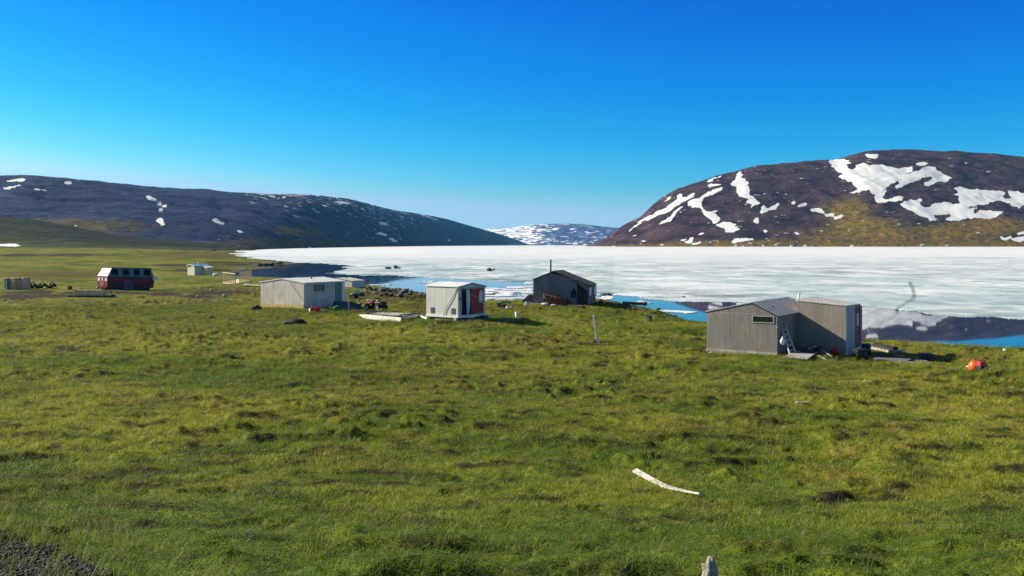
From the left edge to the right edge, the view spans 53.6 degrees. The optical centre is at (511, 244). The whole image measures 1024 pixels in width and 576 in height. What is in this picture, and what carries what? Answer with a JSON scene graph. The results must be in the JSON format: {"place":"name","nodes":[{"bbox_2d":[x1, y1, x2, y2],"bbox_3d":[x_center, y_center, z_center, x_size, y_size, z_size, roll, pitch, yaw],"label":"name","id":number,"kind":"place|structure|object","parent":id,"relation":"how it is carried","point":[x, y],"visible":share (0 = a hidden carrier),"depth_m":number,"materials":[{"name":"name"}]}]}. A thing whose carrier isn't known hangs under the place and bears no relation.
{"place":"outdoors","nodes":[
{"label":"outdoors","id":0,"kind":"place"},
{"bbox_2d":[0,535,125,575],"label":"gravel","id":1,"kind":"structure","parent":0,"point":[29,568],"depth_m":6.30,"materials":[{"name":"grey gravel"}]},
{"bbox_2d":[0,217,237,250],"bbox_3d":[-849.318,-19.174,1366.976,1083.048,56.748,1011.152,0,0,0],"label":"hills","id":2,"kind":"structure","parent":0,"point":[22,233],"depth_m":1160.64,"materials":[{"name":"green plant"}]},
{"bbox_2d":[0,175,530,248],"bbox_3d":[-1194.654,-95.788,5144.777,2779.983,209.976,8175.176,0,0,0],"label":"mountain","id":3,"kind":"structure","parent":0,"point":[224,219],"depth_m":2230.00,"materials":[{"name":"grey stone"}]},
{"bbox_2d":[333,301,360,308],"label":"tarp-covered pile","id":4,"kind":"object","parent":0,"point":[344,305],"visible":0.75,"depth_m":87.41,"materials":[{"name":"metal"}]},
{"bbox_2d":[480,315,488,318],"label":"plastic box","id":5,"kind":"object","parent":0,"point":[484,316],"visible":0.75,"depth_m":72.76,"materials":[{"name":"blue plastic"}]},
{"bbox_2d":[0,248,1023,575],"bbox_3d":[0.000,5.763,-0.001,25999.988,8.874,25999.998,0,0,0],"label":"ground","id":6,"kind":"structure","parent":0,"point":[80,268],"depth_m":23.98,"materials":[{"name":"green plant"}]},
{"bbox_2d":[3,278,9,289],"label":"crate","id":7,"kind":"object","parent":6,"relation":"on","point":[6,283],"visible":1,"depth_m":123.28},
{"bbox_2d":[10,278,16,289],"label":"crate","id":8,"kind":"object","parent":6,"relation":"on","point":[13,283],"visible":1,"depth_m":123.35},
{"bbox_2d":[17,277,23,289],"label":"crate","id":9,"kind":"object","parent":6,"relation":"on","point":[18,283],"visible":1,"depth_m":123.41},
{"bbox_2d":[20,277,29,289],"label":"crate","id":10,"kind":"object","parent":6,"relation":"on","point":[24,283],"visible":1,"depth_m":123.69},
{"bbox_2d":[30,281,37,288],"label":"snowmobile","id":11,"kind":"object","parent":6,"relation":"on","point":[33,286],"visible":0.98,"depth_m":124.83,"materials":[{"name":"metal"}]},
{"bbox_2d":[34,281,48,288],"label":"snowmobile","id":12,"kind":"object","parent":6,"relation":"on","point":[44,285],"visible":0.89,"depth_m":126.17,"materials":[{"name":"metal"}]},
{"bbox_2d":[46,281,58,288],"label":"snowmobile","id":13,"kind":"object","parent":6,"relation":"on","point":[54,285],"visible":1,"depth_m":126.76,"materials":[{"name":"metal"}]},
{"bbox_2d":[67,289,115,296],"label":"timber stack","id":14,"kind":"object","parent":6,"relation":"on","point":[89,293],"visible":1,"depth_m":107.67,"materials":[{"name":"wood"}]},
{"bbox_2d":[97,267,153,289],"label":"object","id":15,"kind":"object","parent":6,"relation":"on","point":[112,278],"visible":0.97,"depth_m":123.89,"materials":[{"name":"red paint"}]},
{"bbox_2d":[111,269,118,274],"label":"window","id":16,"kind":"structure","parent":15,"relation":"in","point":[113,271],"depth_m":122.79,"materials":[{"name":"black glass"}]},
{"bbox_2d":[122,269,129,275],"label":"window","id":17,"kind":"structure","parent":15,"relation":"in","point":[125,271],"depth_m":123.91,"materials":[{"name":"black glass"}]},
{"bbox_2d":[134,269,139,275],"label":"window","id":18,"kind":"structure","parent":15,"relation":"in","point":[136,271],"depth_m":125.03,"materials":[{"name":"black glass"}]},
{"bbox_2d":[144,269,150,275],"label":"window","id":19,"kind":"structure","parent":15,"relation":"in","point":[147,272],"depth_m":126.11,"materials":[{"name":"black glass"}]},
{"bbox_2d":[123,281,132,288],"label":"pallet","id":20,"kind":"object","parent":6,"relation":"on","point":[127,283],"visible":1,"depth_m":123.86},
{"bbox_2d":[186,262,213,274],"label":"cabin","id":21,"kind":"object","parent":6,"relation":"on","point":[199,269],"visible":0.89,"depth_m":209.03,"materials":[{"name":"white paint"}]},
{"bbox_2d":[222,271,251,283],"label":"unfinished cabin","id":22,"kind":"object","parent":6,"relation":"on","point":[227,278],"visible":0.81,"depth_m":157.76,"materials":[{"name":"beige wood"}]},
{"bbox_2d":[251,305,261,309],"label":"boulder","id":23,"kind":"object","parent":6,"relation":"on","point":[256,307],"visible":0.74,"depth_m":83.77,"materials":[{"name":"grey stone"}]},
{"bbox_2d":[283,319,306,323],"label":"boulder","id":24,"kind":"object","parent":6,"relation":"on","point":[294,321],"visible":0.87,"depth_m":68.90,"materials":[{"name":"grey stone"}]},
{"bbox_2d":[261,276,346,308],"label":"plywood hut","id":25,"kind":"object","parent":6,"relation":"on","point":[310,292],"visible":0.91,"depth_m":87.64,"materials":[{"name":"white wood"}]},
{"bbox_2d":[314,284,324,290],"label":"window","id":26,"kind":"structure","parent":25,"relation":"in","point":[316,287],"depth_m":87.59,"materials":[{"name":"grey glass"}]},
{"bbox_2d":[335,282,341,300],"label":"door","id":27,"kind":"structure","parent":25,"relation":"in","point":[338,286],"depth_m":89.64,"materials":[{"name":"metal"}]},
{"bbox_2d":[330,305,340,310],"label":"fishing net","id":28,"kind":"object","parent":6,"relation":"on","point":[337,308],"visible":0.88,"depth_m":85.09,"materials":[{"name":"green fabric"}]},
{"bbox_2d":[334,277,364,286],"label":"plywood hut","id":29,"kind":"object","parent":6,"relation":"on","point":[352,282],"visible":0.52,"depth_m":125.76,"materials":[{"name":"white wood"}]},
{"bbox_2d":[349,292,368,298],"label":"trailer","id":30,"kind":"object","parent":6,"relation":"on","point":[355,295],"visible":0.91,"depth_m":110.64,"materials":[{"name":"metal"}]},
{"bbox_2d":[364,298,387,310],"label":"quad bike","id":31,"kind":"object","parent":6,"relation":"on","point":[378,304],"visible":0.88,"depth_m":87.45,"materials":[{"name":"metal"}]},
{"bbox_2d":[360,309,427,320],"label":"sled","id":32,"kind":"object","parent":6,"relation":"on","point":[402,315],"visible":0.99,"depth_m":74.38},
{"bbox_2d":[399,288,408,293],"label":"boulder","id":33,"kind":"object","parent":6,"relation":"on","point":[405,290],"visible":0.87,"depth_m":121.91,"materials":[{"name":"stone"}]},
{"bbox_2d":[425,281,486,319],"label":"storage shed","id":34,"kind":"structure","parent":6,"relation":"on","point":[444,300],"depth_m":72.18,"materials":[{"name":"white paint"}]},
{"bbox_2d":[466,289,469,313],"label":"curtain","id":35,"kind":"object","parent":34,"relation":"hanging from","point":[468,300],"visible":1,"depth_m":71.77,"materials":[{"name":"white fabric"}]},
{"bbox_2d":[471,288,483,313],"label":"door","id":36,"kind":"structure","parent":34,"relation":"in","point":[476,307],"depth_m":72.56,"materials":[{"name":"red wood"}]},
{"bbox_2d":[479,290,482,302],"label":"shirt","id":37,"kind":"object","parent":34,"relation":"hanging from","point":[480,296],"visible":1,"depth_m":72.87,"materials":[{"name":"white fabric"}]},
{"bbox_2d":[497,318,523,321],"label":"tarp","id":38,"kind":"object","parent":6,"relation":"on","point":[503,319],"visible":0.86,"depth_m":72.17,"materials":[{"name":"fabric"}]},
{"bbox_2d":[543,293,568,304],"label":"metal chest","id":39,"kind":"object","parent":6,"relation":"on","point":[554,299],"visible":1,"depth_m":94.96,"materials":[{"name":"metal"}]},
{"bbox_2d":[531,259,596,304],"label":"plywood hut","id":40,"kind":"object","parent":6,"relation":"on","point":[562,283],"visible":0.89,"depth_m":95.92,"materials":[{"name":"wood"}]},
{"bbox_2d":[571,289,575,297],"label":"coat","id":41,"kind":"object","parent":40,"relation":"hanging from","point":[573,293],"visible":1,"depth_m":95.24,"materials":[{"name":"fabric"}]},
{"bbox_2d":[581,286,587,303],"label":"porch door","id":42,"kind":"structure","parent":40,"relation":"in","point":[584,293],"depth_m":95.96,"materials":[{"name":"black wood"}]},
{"bbox_2d":[589,286,591,296],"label":"window","id":43,"kind":"structure","parent":40,"relation":"in","point":[590,288],"depth_m":96.10,"materials":[{"name":"glass"}]},
{"bbox_2d":[591,315,601,342],"bbox_3d":[4.765,4.811,57.150,0.664,1.674,0.352,0,0,17],"label":"wooden post","id":44,"kind":"object","parent":6,"relation":"on","point":[596,334],"visible":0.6,"depth_m":57.17,"materials":[{"name":"wood"}]},
{"bbox_2d":[622,301,646,305],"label":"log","id":45,"kind":"object","parent":6,"relation":"on","point":[634,303],"visible":1,"depth_m":96.85,"materials":[{"name":"black wood"}]},
{"bbox_2d":[632,468,704,495],"bbox_3d":[2.005,3.194,13.654,0.173,0.436,3.051,0,0,-8],"label":"plank","id":46,"kind":"object","parent":6,"relation":"on","point":[643,474],"visible":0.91,"depth_m":13.65,"materials":[{"name":"white wood"}]},
{"bbox_2d":[701,556,717,575],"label":"boulder","id":47,"kind":"object","parent":6,"relation":"on","point":[709,567],"visible":1,"depth_m":5.37,"materials":[{"name":"stone"}]},
{"bbox_2d":[705,292,861,354],"bbox_3d":[15.651,4.649,58.108,7.005,3.584,6.910,0,0,33],"label":"plywood hut","id":48,"kind":"object","parent":6,"relation":"on","point":[758,326],"visible":0.82,"depth_m":56.78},
{"bbox_2d":[752,316,773,322],"bbox_3d":[13.723,4.114,55.410,1.240,0.385,0.035,0,0,33],"label":"window","id":49,"kind":"structure","parent":48,"relation":"in","point":[755,319],"depth_m":55.40,"materials":[{"name":"black glass"}]},
{"bbox_2d":[855,307,859,347],"bbox_3d":[19.977,4.791,58.473,0.095,2.260,1.080,0,0,33],"label":"door","id":50,"kind":"structure","parent":48,"relation":"in","point":[857,310],"depth_m":58.40,"materials":[{"name":"metal"}]},
{"bbox_2d":[782,351,817,359],"bbox_3d":[15.378,5.895,54.045,1.274,0.137,4.458,0,0,23],"label":"deck board","id":51,"kind":"object","parent":6,"relation":"on","point":[800,355],"visible":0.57,"depth_m":53.44,"materials":[{"name":"grey wood"}]},
{"bbox_2d":[782,326,795,352],"bbox_3d":[15.146,5.329,55.241,0.579,1.656,1.691,0,0,-8],"label":"ladder","id":52,"kind":"object","parent":51,"relation":"on","point":[787,345],"visible":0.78,"depth_m":55.34,"materials":[{"name":"metal"}]},
{"bbox_2d":[780,335,784,344],"bbox_3d":[14.663,5.204,54.900,0.287,0.539,0.209,0,0,0],"label":"plastic bag","id":53,"kind":"object","parent":52,"relation":"hanging from","point":[782,341],"visible":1,"depth_m":54.83,"materials":[{"name":"white plastic"}]},
{"bbox_2d":[800,346,821,352],"bbox_3d":[16.478,5.771,55.788,0.650,0.260,1.800,0,0,33],"label":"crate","id":54,"kind":"object","parent":51,"relation":"on","point":[810,349],"visible":0.95,"depth_m":55.34,"materials":[{"name":"plastic"}]},
{"bbox_2d":[830,344,839,355],"bbox_3d":[17.860,5.837,56.028,0.517,0.678,0.511,0,0,0],"label":"buoy","id":55,"kind":"object","parent":6,"relation":"on","point":[834,351],"visible":0.96,"depth_m":55.86,"materials":[{"name":"red plastic"}]},
{"bbox_2d":[852,348,868,358],"bbox_3d":[18.749,5.905,54.554,0.680,0.520,0.520,0,0,-17],"label":"plastic box","id":56,"kind":"object","parent":6,"relation":"on","point":[862,353],"visible":0.95,"depth_m":54.35,"materials":[{"name":"grey plastic"}]},
{"bbox_2d":[871,345,905,353],"bbox_3d":[22.315,6.295,60.540,0.720,0.200,3.512,0,0,-9],"label":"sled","id":57,"kind":"object","parent":6,"relation":"on","point":[888,350],"visible":0.66,"depth_m":59.75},
{"bbox_2d":[871,343,898,349],"bbox_3d":[22.307,6.152,60.942,0.538,0.309,3.507,0,0,-9],"label":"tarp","id":58,"kind":"object","parent":57,"relation":"on","point":[884,346],"visible":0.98,"depth_m":60.35,"materials":[{"name":"fabric"}]},
{"bbox_2d":[919,353,932,360],"bbox_3d":[22.807,6.218,55.843,0.660,0.420,0.500,0,0,11],"label":"plastic crate","id":59,"kind":"object","parent":6,"relation":"on","point":[926,356],"visible":0.95,"depth_m":55.62,"materials":[{"name":"plastic"}]},
{"bbox_2d":[968,359,976,370],"bbox_3d":[18.570,4.854,40.742,0.385,0.438,0.460,0,0,-17],"label":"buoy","id":60,"kind":"object","parent":6,"relation":"on","point":[971,365],"visible":0.81,"depth_m":40.64,"materials":[{"name":"orange plastic"}]},
{"bbox_2d":[975,360,988,370],"bbox_3d":[18.587,4.787,40.075,0.400,0.451,0.354,0,0,-14],"label":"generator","id":61,"kind":"object","parent":6,"relation":"on","point":[980,363],"visible":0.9,"depth_m":39.96,"materials":[{"name":"red plastic"}]},
{"bbox_3d":[22.317,6.341,55.430,0.630,0.057,2.006,0,0,0],"label":"plank","id":62,"kind":"object","parent":6,"relation":"on","visible":0},
{"bbox_2d":[873,356,912,360],"bbox_3d":[20.743,6.273,55.233,1.978,0.106,2.634,0,0,24],"label":"plank","id":63,"kind":"object","parent":62,"relation":"on","point":[876,358],"visible":0.79,"depth_m":55.41,"materials":[{"name":"grey wood"}]},
{"bbox_2d":[0,0,1023,228],"label":"sky","id":64,"kind":"structure","parent":0,"point":[482,114],"materials":[{"name":"blue"}]},
{"bbox_2d":[521,294,532,301],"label":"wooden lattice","id":65,"kind":"object","parent":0,"point":[528,297],"visible":0.81,"depth_m":97.11,"materials":[{"name":"grey wood"}]},
{"bbox_2d":[484,224,617,244],"bbox_3d":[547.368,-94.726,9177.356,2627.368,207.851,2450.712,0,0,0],"label":"mountain","id":66,"kind":"structure","parent":0,"point":[559,234],"depth_m":8960.77,"materials":[{"name":"white snow"}]},
{"bbox_2d":[224,245,1023,347],"bbox_3d":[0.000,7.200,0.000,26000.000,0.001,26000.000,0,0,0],"label":"water","id":67,"kind":"structure","parent":0,"point":[885,324],"depth_m":99.63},
{"bbox_2d":[371,281,696,313],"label":"ice","id":68,"kind":"structure","parent":67,"relation":"on","point":[607,297],"depth_m":133.60,"materials":[{"name":"white ice"}]},
{"bbox_2d":[485,286,597,300],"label":"ice","id":69,"kind":"structure","parent":67,"relation":"on","point":[504,294],"depth_m":150.01,"materials":[{"name":"white ice"}]},
{"bbox_2d":[229,245,1023,319],"bbox_3d":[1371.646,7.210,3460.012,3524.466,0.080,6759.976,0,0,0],"label":"ice","id":70,"kind":"structure","parent":67,"relation":"on","point":[970,282],"depth_m":287.94,"materials":[{"name":"white ice"}]},
{"bbox_2d":[587,149,1023,246],"bbox_3d":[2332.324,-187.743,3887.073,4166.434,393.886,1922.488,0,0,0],"label":"mountain","id":71,"kind":"structure","parent":0,"point":[902,198],"depth_m":3310.45,"materials":[{"name":"brown stone"}]},
{"bbox_2d":[861,343,870,355],"bbox_3d":[19.907,5.904,56.962,0.542,0.700,0.550,0,0,0],"label":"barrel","id":72,"kind":"object","parent":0,"point":[865,345],"visible":0.64,"depth_m":56.76,"materials":[{"name":"black plastic"}]}
]}

